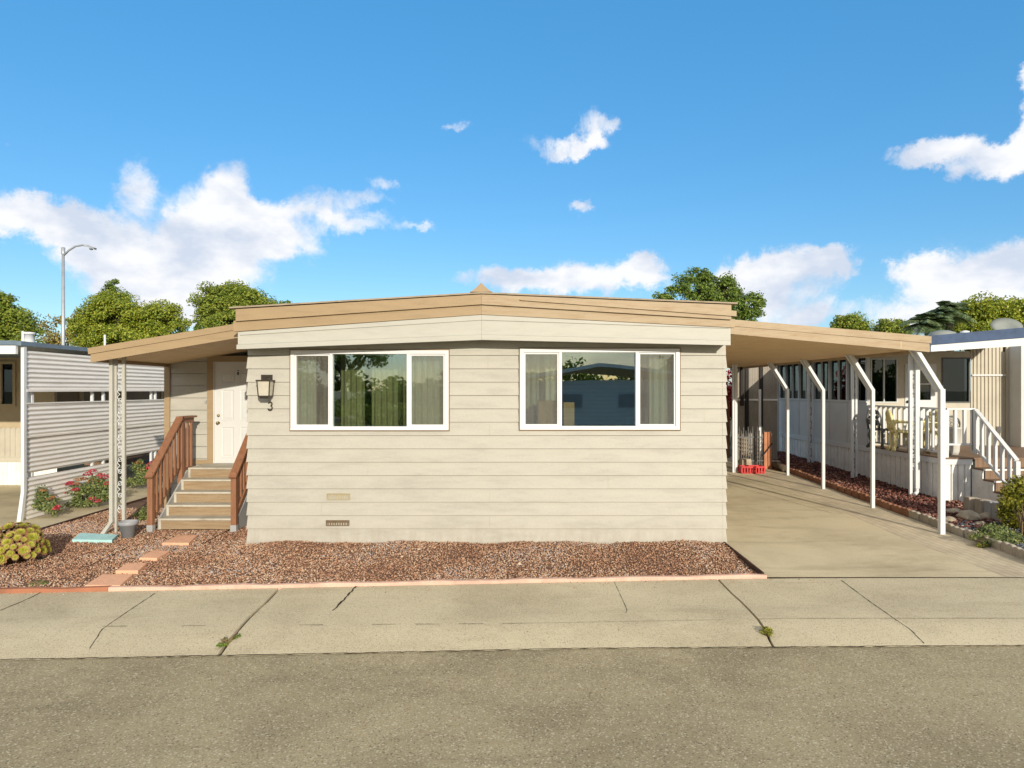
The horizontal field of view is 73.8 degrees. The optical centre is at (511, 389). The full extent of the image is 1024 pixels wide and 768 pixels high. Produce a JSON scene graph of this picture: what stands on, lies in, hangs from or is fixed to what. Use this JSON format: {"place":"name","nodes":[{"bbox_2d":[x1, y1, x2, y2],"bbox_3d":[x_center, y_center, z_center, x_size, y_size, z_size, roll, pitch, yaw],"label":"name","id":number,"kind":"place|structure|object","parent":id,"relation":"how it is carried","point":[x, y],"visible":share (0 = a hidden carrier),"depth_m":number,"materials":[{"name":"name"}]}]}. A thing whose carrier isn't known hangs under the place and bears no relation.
{"place":"outdoors","nodes":[
{"label":"outdoors","id":0,"kind":"place"},
{"bbox_2d":[0,464,162,530],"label":"neighbour driveway","id":1,"kind":"structure","parent":0,"point":[9,499],"depth_m":14.31,"materials":[{"name":"concrete"}]},
{"bbox_2d":[31,484,64,516],"bbox_3d":[-8.870,2.115,12.934,1.066,0.653,0.512,0,0,32],"label":"flowering shrub","id":2,"kind":"object","parent":1,"relation":"on","point":[42,495],"visible":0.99,"depth_m":12.85,"materials":[{"name":"green plant"}]},
{"bbox_2d":[17,347,163,521],"bbox_3d":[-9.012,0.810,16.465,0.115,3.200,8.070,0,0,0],"label":"corrugated screen","id":3,"kind":"object","parent":1,"relation":"on","point":[54,435],"visible":0.56,"depth_m":13.96,"materials":[{"name":"white metal"}]},
{"bbox_2d":[64,469,118,507],"bbox_3d":[-8.640,2.017,13.940,1.339,0.849,0.848,0,0,24],"label":"flowering shrub","id":4,"kind":"object","parent":1,"relation":"on","point":[97,491],"visible":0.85,"depth_m":13.83,"materials":[{"name":"green plant"}]},
{"bbox_2d":[119,458,151,486],"bbox_3d":[-9.266,2.035,16.821,0.884,0.811,2.481,0,0,-34],"label":"flowering shrub","id":5,"kind":"object","parent":1,"relation":"on","point":[140,471],"visible":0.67,"depth_m":16.13,"materials":[{"name":"green plant"}]},
{"bbox_2d":[0,588,277,659],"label":"sidewalk","id":6,"kind":"structure","parent":0,"point":[61,625],"depth_m":7.15,"materials":[{"name":"concrete"}]},
{"bbox_2d":[90,593,154,647],"bbox_3d":[-4.174,2.446,7.311,0.081,0.061,1.585,0,0,-7],"label":"pavement crack","id":7,"kind":"object","parent":6,"relation":"on","point":[115,619],"visible":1,"depth_m":7.12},
{"bbox_2d":[222,579,771,655],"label":"sidewalk","id":8,"kind":"structure","parent":0,"point":[364,619],"depth_m":7.24,"materials":[{"name":"concrete"}]},
{"bbox_2d":[220,593,275,654],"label":"joint dirt","id":9,"kind":"structure","parent":8,"relation":"on","point":[246,622],"depth_m":7.23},
{"bbox_2d":[216,633,241,646],"bbox_3d":[-2.780,2.459,6.692,0.141,0.085,0.391,0,0,13],"label":"weed","id":10,"kind":"object","parent":9,"relation":"on","point":[225,642],"visible":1,"depth_m":6.64,"materials":[{"name":"green plant"}]},
{"bbox_2d":[0,646,1023,767],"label":"road","id":11,"kind":"structure","parent":0,"point":[884,707],"depth_m":5.34,"materials":[{"name":"asphalt"}]},
{"bbox_2d":[0,645,1021,659],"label":"pavement crack","id":12,"kind":"object","parent":11,"relation":"on","point":[509,649],"visible":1,"depth_m":6.57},
{"bbox_2d":[0,0,1023,390],"label":"sky","id":13,"kind":"structure","parent":0,"point":[831,157],"materials":[{"name":"blue"}]},
{"bbox_2d":[130,391,1023,578],"bbox_3d":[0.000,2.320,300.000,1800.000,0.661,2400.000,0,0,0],"label":"ground","id":14,"kind":"structure","parent":0,"point":[148,461],"depth_m":9.09,"materials":[{"name":"concrete"}]},
{"bbox_2d":[0,291,46,342],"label":"tree","id":15,"kind":"object","parent":14,"relation":"on","point":[15,320],"visible":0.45,"depth_m":37.70,"materials":[{"name":"green plant"}]},
{"bbox_2d":[34,311,81,346],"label":"tree","id":16,"kind":"object","parent":14,"relation":"on","point":[53,340],"visible":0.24,"depth_m":46.54,"materials":[{"name":"green plant"}]},
{"bbox_2d":[61,244,96,344],"bbox_3d":[-20.970,-2.303,33.000,1.660,9.465,0.220,0,0,0],"label":"street lamp","id":17,"kind":"object","parent":14,"relation":"on","point":[63,253],"visible":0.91,"depth_m":32.94,"materials":[{"name":"metal"}]},
{"bbox_2d":[0,340,163,484],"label":"neighbour house","id":18,"kind":"structure","parent":14,"relation":"on","point":[10,412],"depth_m":17.30,"materials":[{"name":"white paint"}]},
{"bbox_2d":[0,361,15,406],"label":"window","id":19,"kind":"structure","parent":18,"relation":"in","point":[7,368],"depth_m":17.32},
{"bbox_2d":[24,332,35,341],"bbox_3d":[-10.966,-1.132,15.500,0.260,0.360,0.260,0,0,0],"label":"roof vent","id":20,"kind":"object","parent":18,"relation":"on","point":[28,336],"visible":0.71,"depth_m":15.42,"materials":[{"name":"metal"}]},
{"bbox_2d":[41,492,162,529],"bbox_3d":[-8.115,2.417,13.025,0.030,0.065,9.950,0,0,0],"label":"bed edging","id":21,"kind":"object","parent":14,"relation":"on","point":[93,513],"visible":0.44,"depth_m":13.04,"materials":[{"name":"brick"}]},
{"bbox_2d":[86,278,136,346],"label":"tree","id":22,"kind":"object","parent":14,"relation":"on","point":[115,281],"visible":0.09,"depth_m":55.90,"materials":[{"name":"green plant"}]},
{"bbox_2d":[65,287,193,347],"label":"tree","id":23,"kind":"object","parent":14,"relation":"on","point":[108,315],"visible":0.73,"depth_m":42.99,"materials":[{"name":"green plant"}]},
{"bbox_2d":[42,496,246,545],"bbox_3d":[-6.010,2.391,13.050,4.220,0.082,4.900,0,0,0],"label":"gravel bed","id":24,"kind":"object","parent":14,"relation":"on","point":[139,504],"visible":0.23,"depth_m":11.67,"materials":[{"name":"gravel"}]},
{"bbox_2d":[72,533,117,542],"bbox_3d":[-6.732,2.401,11.034,0.839,0.058,0.527,0,0,0],"label":"splash block","id":25,"kind":"object","parent":24,"relation":"on","point":[93,537],"depth_m":10.94,"materials":[{"name":"concrete"}]},
{"bbox_2d":[118,519,138,537],"bbox_3d":[-6.280,2.283,11.172,0.300,0.264,0.300,0,0,0],"label":"flower pot","id":26,"kind":"object","parent":24,"relation":"on","point":[128,528],"visible":1,"depth_m":11.08,"materials":[{"name":"grey plastic"}]},
{"bbox_2d":[132,505,146,519],"bbox_3d":[-6.772,2.279,12.643,0.476,0.320,0.397,0,0,0],"label":"weed","id":27,"kind":"object","parent":24,"relation":"on","point":[141,514],"visible":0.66,"depth_m":12.55,"materials":[{"name":"green plant"}]},
{"bbox_2d":[162,535,197,545],"bbox_3d":[-5.231,2.402,10.873,0.444,0.055,0.598,0,0,0],"label":"stepping stone","id":28,"kind":"object","parent":24,"relation":"on","point":[182,540],"visible":0.95,"depth_m":10.74,"materials":[{"name":"stone"}]},
{"bbox_2d":[144,415,248,532],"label":"porch steps","id":29,"kind":"structure","parent":24,"relation":"on","point":[209,496],"depth_m":12.09,"materials":[{"name":"brown paint"}]},
{"bbox_2d":[186,279,282,329],"bbox_3d":[-16.237,-1.898,39.919,5.603,9.065,4.042,0,0,0],"label":"tree","id":30,"kind":"object","parent":14,"relation":"on","point":[213,304],"visible":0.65,"depth_m":39.06,"materials":[{"name":"green plant"}]},
{"bbox_2d":[0,541,755,587],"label":"gravel bed","id":31,"kind":"object","parent":14,"relation":"on","point":[549,567],"visible":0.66,"depth_m":9.49,"materials":[{"name":"gravel"}]},
{"bbox_2d":[0,522,51,564],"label":"succulent clump","id":32,"kind":"object","parent":31,"relation":"on","point":[20,542],"visible":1,"depth_m":9.39,"materials":[{"name":"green plant"}]},
{"bbox_2d":[29,579,47,586],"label":"weed","id":33,"kind":"object","parent":31,"relation":"on","point":[36,582],"visible":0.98,"depth_m":8.43,"materials":[{"name":"green plant"}]},
{"bbox_2d":[0,585,110,593],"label":"kerb","id":34,"kind":"structure","parent":31,"relation":"on","point":[51,589],"depth_m":8.14,"materials":[{"name":"concrete"}]},
{"bbox_2d":[85,574,132,585],"bbox_3d":[-5.020,2.402,8.537,0.517,0.055,0.502,0,0,0],"label":"stepping stone","id":35,"kind":"object","parent":31,"relation":"on","point":[112,579],"visible":0.72,"depth_m":8.50,"materials":[{"name":"stone"}]},
{"bbox_2d":[115,563,146,574],"bbox_3d":[-5.091,2.402,9.145,0.294,0.055,0.435,0,0,-10],"label":"stepping stone","id":36,"kind":"object","parent":31,"relation":"on","point":[132,568],"visible":0.9,"depth_m":9.06,"materials":[{"name":"stone"}]},
{"bbox_2d":[139,550,168,560],"bbox_3d":[-5.168,2.402,9.861,0.273,0.055,0.504,0,0,-5],"label":"stepping stone","id":37,"kind":"object","parent":31,"relation":"on","point":[154,555],"visible":0.93,"depth_m":9.77,"materials":[{"name":"stone"}]},
{"bbox_2d":[108,573,766,590],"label":"kerb","id":38,"kind":"structure","parent":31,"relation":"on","point":[279,586],"depth_m":8.46,"materials":[{"name":"concrete"}]},
{"bbox_2d":[164,283,737,543],"bbox_3d":[-1.809,0.458,16.115,10.260,4.065,12.170,0,0,0],"label":"mobile home","id":39,"kind":"object","parent":14,"relation":"on","point":[384,420],"visible":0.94,"depth_m":10.44,"materials":[{"name":"beige paint"}]},
{"bbox_2d":[88,324,248,533],"bbox_3d":[-5.465,0.634,16.070,2.930,3.592,9.860,0,0,0],"label":"porch awning","id":40,"kind":"object","parent":39,"relation":"attached to","point":[163,351],"visible":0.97,"depth_m":11.47,"materials":[{"name":"beige paint"}]},
{"bbox_2d":[213,362,249,462],"bbox_3d":[-5.493,0.458,13.619,0.944,2.028,0.122,0,0,0],"label":"door","id":41,"kind":"structure","parent":39,"relation":"in","point":[230,385],"depth_m":13.64,"materials":[{"name":"white paint"}]},
{"bbox_2d":[255,375,274,398],"bbox_3d":[-3.715,-0.046,10.300,0.224,0.362,0.259,0,0,0],"label":"wall lantern","id":42,"kind":"object","parent":39,"relation":"attached to","point":[265,386],"depth_m":10.20,"materials":[{"name":"glass"}]},
{"bbox_2d":[290,349,449,430],"bbox_3d":[-2.175,0.126,10.790,2.445,1.485,0.775,0,0,0],"label":"window","id":43,"kind":"structure","parent":39,"relation":"in","point":[411,392],"depth_m":10.67,"materials":[{"name":"white plastic"}]},
{"bbox_2d":[538,400,556,423],"bbox_3d":[0.572,0.912,10.760,0.323,1.476,0.300,0,0,0],"label":"storage box","id":44,"kind":"object","parent":39,"relation":"on","point":[547,411],"visible":0.21,"depth_m":10.61,"materials":[{"name":"cardboard"}]},
{"bbox_2d":[562,402,573,425],"bbox_3d":[0.889,0.925,10.790,0.168,1.450,0.300,0,0,0],"label":"storage box","id":45,"kind":"object","parent":39,"relation":"on","point":[567,413],"visible":0.36,"depth_m":10.64,"materials":[{"name":"cardboard"}]},
{"bbox_2d":[519,348,680,430],"bbox_3d":[1.341,0.111,10.790,2.470,1.503,0.775,0,0,0],"label":"window","id":46,"kind":"structure","parent":39,"relation":"in","point":[537,374],"depth_m":10.44,"materials":[{"name":"white plastic"}]},
{"bbox_2d":[652,266,766,321],"bbox_3d":[10.409,-1.933,36.140,5.210,9.135,4.315,0,0,36],"label":"tree","id":47,"kind":"object","parent":14,"relation":"on","point":[710,286],"visible":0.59,"depth_m":35.62,"materials":[{"name":"green plant"}]},
{"bbox_2d":[726,400,729,457],"bbox_3d":[5.686,1.280,21.285,2.174,1.900,0.113,0,0,2],"label":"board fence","id":48,"kind":"object","parent":14,"relation":"on","point":[728,429],"visible":0.04,"depth_m":21.20,"materials":[{"name":"wood"}]},
{"bbox_2d":[724,369,737,444],"bbox_3d":[7.114,0.684,22.270,0.999,2.935,0.962,0,0,0],"label":"shrub","id":49,"kind":"object","parent":14,"relation":"on","point":[729,393],"visible":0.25,"depth_m":22.15,"materials":[{"name":"red plant"}]},
{"bbox_2d":[723,542,763,573],"bbox_3d":[3.243,2.388,9.615,0.022,0.125,1.632,0,0,0],"label":"bed edging","id":50,"kind":"object","parent":14,"relation":"on","point":[753,567],"visible":0.64,"depth_m":9.37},
{"bbox_2d":[737,366,777,461],"bbox_3d":[7.580,0.660,20.520,1.998,3.140,0.160,0,0,0],"label":"slat screen","id":51,"kind":"object","parent":14,"relation":"on","point":[751,381],"visible":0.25,"depth_m":20.50,"materials":[{"name":"brown paint"}]},
{"bbox_2d":[845,488,852,495],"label":"edging block","id":52,"kind":"structure","parent":14,"relation":"on","point":[848,491],"depth_m":14.93,"materials":[{"name":"brick"}]},
{"bbox_2d":[829,311,874,330],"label":"tree","id":53,"kind":"object","parent":14,"relation":"on","point":[853,322],"visible":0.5,"depth_m":49.24,"materials":[{"name":"green plant"}]},
{"bbox_2d":[852,490,859,498],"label":"edging block","id":54,"kind":"structure","parent":14,"relation":"on","point":[855,493],"depth_m":14.62,"materials":[{"name":"brick"}]},
{"bbox_2d":[859,492,868,500],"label":"edging block","id":55,"kind":"structure","parent":14,"relation":"on","point":[862,495],"depth_m":14.34,"materials":[{"name":"brick"}]},
{"bbox_2d":[727,457,1023,576],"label":"brick margin","id":56,"kind":"object","parent":14,"relation":"on","point":[998,562],"visible":0.76,"depth_m":11.82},
{"bbox_2d":[762,432,771,468],"bbox_3d":[7.042,1.690,18.883,0.289,1.031,0.135,0,0,0],"label":"gate post","id":57,"kind":"object","parent":56,"relation":"on","point":[767,450],"visible":0.95,"depth_m":18.85,"materials":[{"name":"wood"}]},
{"bbox_2d":[737,427,764,464],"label":"iron gate","id":58,"kind":"structure","parent":57,"relation":"attached to","point":[743,437],"depth_m":18.89,"materials":[{"name":"metal"}]},
{"bbox_2d":[771,461,785,471],"bbox_3d":[7.275,2.089,18.598,0.225,0.228,0.812,0,0,0],"label":"log","id":59,"kind":"object","parent":56,"relation":"on","point":[780,466],"visible":0.9,"depth_m":18.44,"materials":[{"name":"wood"}]},
{"bbox_2d":[737,450,1020,534],"bbox_3d":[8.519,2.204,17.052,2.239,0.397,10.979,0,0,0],"label":"lava rock","id":60,"kind":"object","parent":14,"relation":"on","point":[881,487],"visible":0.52,"depth_m":15.26,"materials":[{"name":"gravel"}]},
{"bbox_2d":[945,516,955,521],"bbox_3d":[7.821,2.338,12.194,0.235,0.154,0.205,0,0,0],"label":"rock","id":61,"kind":"object","parent":60,"relation":"on","point":[949,518],"visible":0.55,"depth_m":12.13,"materials":[{"name":"stone"}]},
{"bbox_2d":[945,508,961,512],"bbox_3d":[8.364,2.303,12.904,0.302,0.133,0.254,0,0,0],"label":"rock","id":62,"kind":"object","parent":60,"relation":"on","point":[953,510],"visible":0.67,"depth_m":12.85,"materials":[{"name":"stone"}]},
{"bbox_2d":[955,510,981,520],"bbox_3d":[8.270,2.303,12.345,0.375,0.254,0.346,0,0,0],"label":"rock","id":63,"kind":"object","parent":60,"relation":"on","point":[967,515],"visible":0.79,"depth_m":12.24,"materials":[{"name":"stone"}]},
{"bbox_2d":[963,496,976,510],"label":"edging block","id":64,"kind":"structure","parent":60,"relation":"on","point":[968,502],"depth_m":12.84,"materials":[{"name":"concrete"}]},
{"bbox_2d":[974,498,991,513],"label":"edging block","id":65,"kind":"structure","parent":60,"relation":"on","point":[978,505],"depth_m":12.65,"materials":[{"name":"concrete"}]},
{"bbox_2d":[979,512,991,518],"bbox_3d":[8.608,2.323,12.421,0.288,0.188,0.252,0,0,0],"label":"rock","id":66,"kind":"object","parent":60,"relation":"on","point":[986,515],"visible":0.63,"depth_m":12.35,"materials":[{"name":"stone"}]},
{"bbox_2d":[967,530,1012,546],"bbox_3d":[7.424,2.302,10.583,0.722,0.239,0.530,0,0,-37],"label":"ground cover plant","id":67,"kind":"object","parent":60,"relation":"on","point":[974,535],"visible":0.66,"depth_m":10.54,"materials":[{"name":"green plant"}]},
{"bbox_2d":[984,500,997,513],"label":"edging block","id":68,"kind":"structure","parent":60,"relation":"on","point":[987,505],"depth_m":12.43,"materials":[{"name":"grey paint"}]},
{"bbox_2d":[973,521,1015,535],"bbox_3d":[7.971,2.302,11.226,0.725,0.237,0.539,0,0,-42],"label":"ground cover plant","id":69,"kind":"object","parent":60,"relation":"on","point":[990,527],"visible":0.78,"depth_m":11.18,"materials":[{"name":"green plant"}]},
{"bbox_2d":[992,502,1009,520],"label":"edging block","id":70,"kind":"structure","parent":60,"relation":"on","point":[994,508],"depth_m":12.25,"materials":[{"name":"grey paint"}]},
{"bbox_2d":[990,529,1023,543],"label":"ground cover plant","id":71,"kind":"object","parent":60,"relation":"on","point":[1018,539],"visible":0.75,"depth_m":10.59,"materials":[{"name":"green plant"}]},
{"bbox_2d":[995,474,1023,535],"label":"bush","id":72,"kind":"object","parent":60,"relation":"on","point":[1011,502],"visible":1,"depth_m":11.54,"materials":[{"name":"green plant"}]},
{"bbox_2d":[875,498,883,506],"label":"edging block","id":73,"kind":"structure","parent":14,"relation":"on","point":[878,501],"depth_m":13.71,"materials":[{"name":"brick"}]},
{"bbox_2d":[882,501,891,510],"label":"edging block","id":74,"kind":"structure","parent":14,"relation":"on","point":[886,505],"depth_m":13.40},
{"bbox_2d":[871,318,914,334],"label":"tree","id":75,"kind":"object","parent":14,"relation":"on","point":[887,325],"visible":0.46,"depth_m":49.36,"materials":[{"name":"green plant"}]},
{"bbox_2d":[891,504,901,513],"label":"edging block","id":76,"kind":"structure","parent":14,"relation":"on","point":[895,508],"depth_m":13.11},
{"bbox_2d":[777,328,1023,495],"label":"neighbour house","id":77,"kind":"structure","parent":14,"relation":"on","point":[997,386],"depth_m":17.20,"materials":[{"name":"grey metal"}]},
{"bbox_2d":[870,358,897,402],"bbox_3d":[9.376,-0.227,17.210,0.686,1.119,0.060,0,0,0],"label":"window","id":78,"kind":"structure","parent":77,"relation":"in","point":[883,371],"depth_m":17.22,"materials":[{"name":"glass"}]},
{"bbox_2d":[905,364,935,444],"bbox_3d":[10.294,0.380,17.178,0.786,2.050,0.105,0,0,0],"label":"door","id":79,"kind":"structure","parent":77,"relation":"in","point":[927,393],"depth_m":17.18,"materials":[{"name":"white paint"}]},
{"bbox_2d":[928,330,955,335],"bbox_3d":[9.461,-1.171,15.000,0.600,0.270,0.600,0,0,0],"label":"roof vent","id":80,"kind":"object","parent":77,"relation":"on","point":[940,332],"visible":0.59,"depth_m":14.82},
{"bbox_2d":[942,358,969,402],"bbox_3d":[11.181,-0.237,17.210,0.706,1.139,0.060,0,0,0],"label":"window","id":81,"kind":"structure","parent":77,"relation":"in","point":[955,371],"depth_m":17.22,"materials":[{"name":"grey glass"}]},
{"bbox_2d":[990,318,1023,351],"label":"satellite dish","id":82,"kind":"object","parent":77,"relation":"on","point":[1002,323],"visible":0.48,"depth_m":16.05,"materials":[{"name":"grey metal"}]},
{"bbox_2d":[779,405,1023,501],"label":"porch","id":83,"kind":"object","parent":14,"relation":"on","point":[1003,461],"visible":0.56,"depth_m":14.54,"materials":[{"name":"white paint"}]},
{"bbox_2d":[866,410,898,448],"bbox_3d":[8.894,0.934,16.422,0.596,0.957,0.570,0,0,-20],"label":"garden chair","id":84,"kind":"object","parent":83,"relation":"on","point":[878,424],"visible":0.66,"depth_m":16.49,"materials":[{"name":"grey metal"}]},
{"bbox_2d":[885,409,913,451],"bbox_3d":[8.885,0.932,15.606,0.586,0.969,0.558,0,0,15],"label":"garden chair","id":85,"kind":"object","parent":83,"relation":"on","point":[891,422],"visible":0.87,"depth_m":15.52,"materials":[{"name":"yellow plastic"}]},
{"bbox_2d":[923,409,936,452],"bbox_3d":[9.373,0.932,15.408,0.586,0.969,0.558,0,0,-20],"label":"garden chair","id":86,"kind":"object","parent":83,"relation":"on","point":[929,430],"visible":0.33,"depth_m":15.43,"materials":[{"name":"yellow metal"}]},
{"bbox_2d":[899,507,910,516],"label":"edging block","id":87,"kind":"structure","parent":14,"relation":"on","point":[904,511],"depth_m":12.80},
{"bbox_2d":[909,510,920,521],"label":"edging block","id":88,"kind":"structure","parent":14,"relation":"on","point":[914,514],"depth_m":12.47,"materials":[{"name":"concrete"}]},
{"bbox_2d":[920,513,931,524],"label":"edging block","id":89,"kind":"structure","parent":14,"relation":"on","point":[924,518],"depth_m":12.19,"materials":[{"name":"concrete"}]},
{"bbox_2d":[899,312,955,335],"bbox_3d":[18.859,-0.442,30.964,2.541,6.158,2.180,0,0,-44],"label":"conifer tree","id":90,"kind":"object","parent":14,"relation":"on","point":[925,324],"visible":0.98,"depth_m":30.59,"materials":[{"name":"green plant"}]},
{"bbox_2d":[929,517,937,527],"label":"edging block","id":91,"kind":"structure","parent":14,"relation":"on","point":[933,521],"depth_m":11.90,"materials":[{"name":"concrete"}]},
{"bbox_2d":[945,522,953,532],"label":"edging block","id":92,"kind":"structure","parent":14,"relation":"on","point":[948,527],"depth_m":11.52,"materials":[{"name":"concrete"}]},
{"bbox_2d":[926,300,976,350],"bbox_3d":[20.464,-0.764,32.149,2.297,6.802,2.581,0,0,26],"label":"conifer tree","id":93,"kind":"object","parent":14,"relation":"on","point":[949,308],"visible":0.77,"depth_m":31.77,"materials":[{"name":"green plant"}]},
{"bbox_2d":[951,526,964,537],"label":"edging block","id":94,"kind":"structure","parent":14,"relation":"on","point":[957,531],"depth_m":11.25,"materials":[{"name":"concrete"}]},
{"bbox_2d":[965,529,976,541],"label":"edging block","id":95,"kind":"structure","parent":14,"relation":"on","point":[967,531],"depth_m":11.03,"materials":[{"name":"concrete"}]},
{"bbox_2d":[933,291,1023,358],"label":"tree","id":96,"kind":"object","parent":14,"relation":"on","point":[985,312],"visible":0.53,"depth_m":33.26,"materials":[{"name":"green plant"}]},
{"bbox_2d":[988,538,1001,549],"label":"edging block","id":97,"kind":"structure","parent":14,"relation":"on","point":[996,544],"depth_m":10.33,"materials":[{"name":"concrete"}]},
{"bbox_2d":[1001,542,1016,554],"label":"edging block","id":98,"kind":"structure","parent":14,"relation":"on","point":[1006,547],"depth_m":10.06,"materials":[{"name":"concrete"}]},
{"bbox_2d":[1013,547,1023,559],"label":"edging block","id":99,"kind":"structure","parent":14,"relation":"on","point":[1018,552],"depth_m":9.78,"materials":[{"name":"concrete"}]},
{"bbox_2d":[725,462,1002,576],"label":"driveway","id":100,"kind":"structure","parent":0,"point":[769,533],"depth_m":10.77,"materials":[{"name":"concrete"}]},
{"bbox_2d":[732,364,736,472],"bbox_3d":[5.939,0.777,18.200,0.128,2.895,0.060,0,0,0],"label":"corner downspout","id":101,"kind":"object","parent":100,"relation":"on","point":[734,418],"visible":0.93,"depth_m":18.17,"materials":[{"name":"white paint"}]},
{"bbox_2d":[737,465,764,473],"bbox_3d":[6.345,2.113,18.100,0.630,0.190,0.340,0,0,0],"label":"crate","id":102,"kind":"object","parent":100,"relation":"on","point":[750,469],"visible":1,"depth_m":17.95,"materials":[{"name":"red plastic"}]},
{"bbox_2d":[739,458,751,464],"bbox_3d":[6.309,2.034,18.450,0.279,0.348,0.300,0,0,0],"label":"stone block","id":103,"kind":"object","parent":102,"relation":"on","point":[745,461],"depth_m":18.30,"materials":[{"name":"stone"}]},
{"bbox_2d":[725,320,944,534],"bbox_3d":[5.245,0.621,16.435,3.890,3.617,10.330,0,0,0],"label":"carport","id":104,"kind":"object","parent":100,"relation":"on","point":[756,344],"visible":0.63,"depth_m":12.26,"materials":[{"name":"beige paint"}]},
{"bbox_2d":[719,578,1023,647],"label":"sidewalk","id":105,"kind":"structure","parent":0,"point":[940,611],"depth_m":7.50,"materials":[{"name":"concrete"}]},
{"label":"joint dirt","id":106,"kind":"structure","parent":105,"relation":"on","visible":0},
{"bbox_2d":[759,626,773,637],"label":"weed","id":107,"kind":"object","parent":106,"relation":"on","point":[767,631],"visible":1,"depth_m":6.87,"materials":[{"name":"green plant"}]},
{"bbox_2d":[949,426,961,454],"bbox_3d":[9.511,1.105,14.750,0.380,0.600,0.380,0,0,0],"label":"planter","id":108,"kind":"object","parent":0,"point":[954,449],"visible":0.55,"depth_m":14.62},
{"bbox_2d":[949,416,960,426],"bbox_3d":[9.510,0.745,14.750,0.371,0.372,0.031,0,0,0],"label":"iron ornament","id":109,"kind":"object","parent":108,"relation":"in","point":[958,421],"visible":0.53,"depth_m":14.74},
{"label":"planting bed","id":110,"kind":"structure","parent":0,"visible":0},
{"bbox_2d":[948,520,1023,548],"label":"slate chips","id":111,"kind":"object","parent":110,"relation":"on","point":[1021,544],"visible":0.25,"depth_m":11.57,"materials":[{"name":"stone"}]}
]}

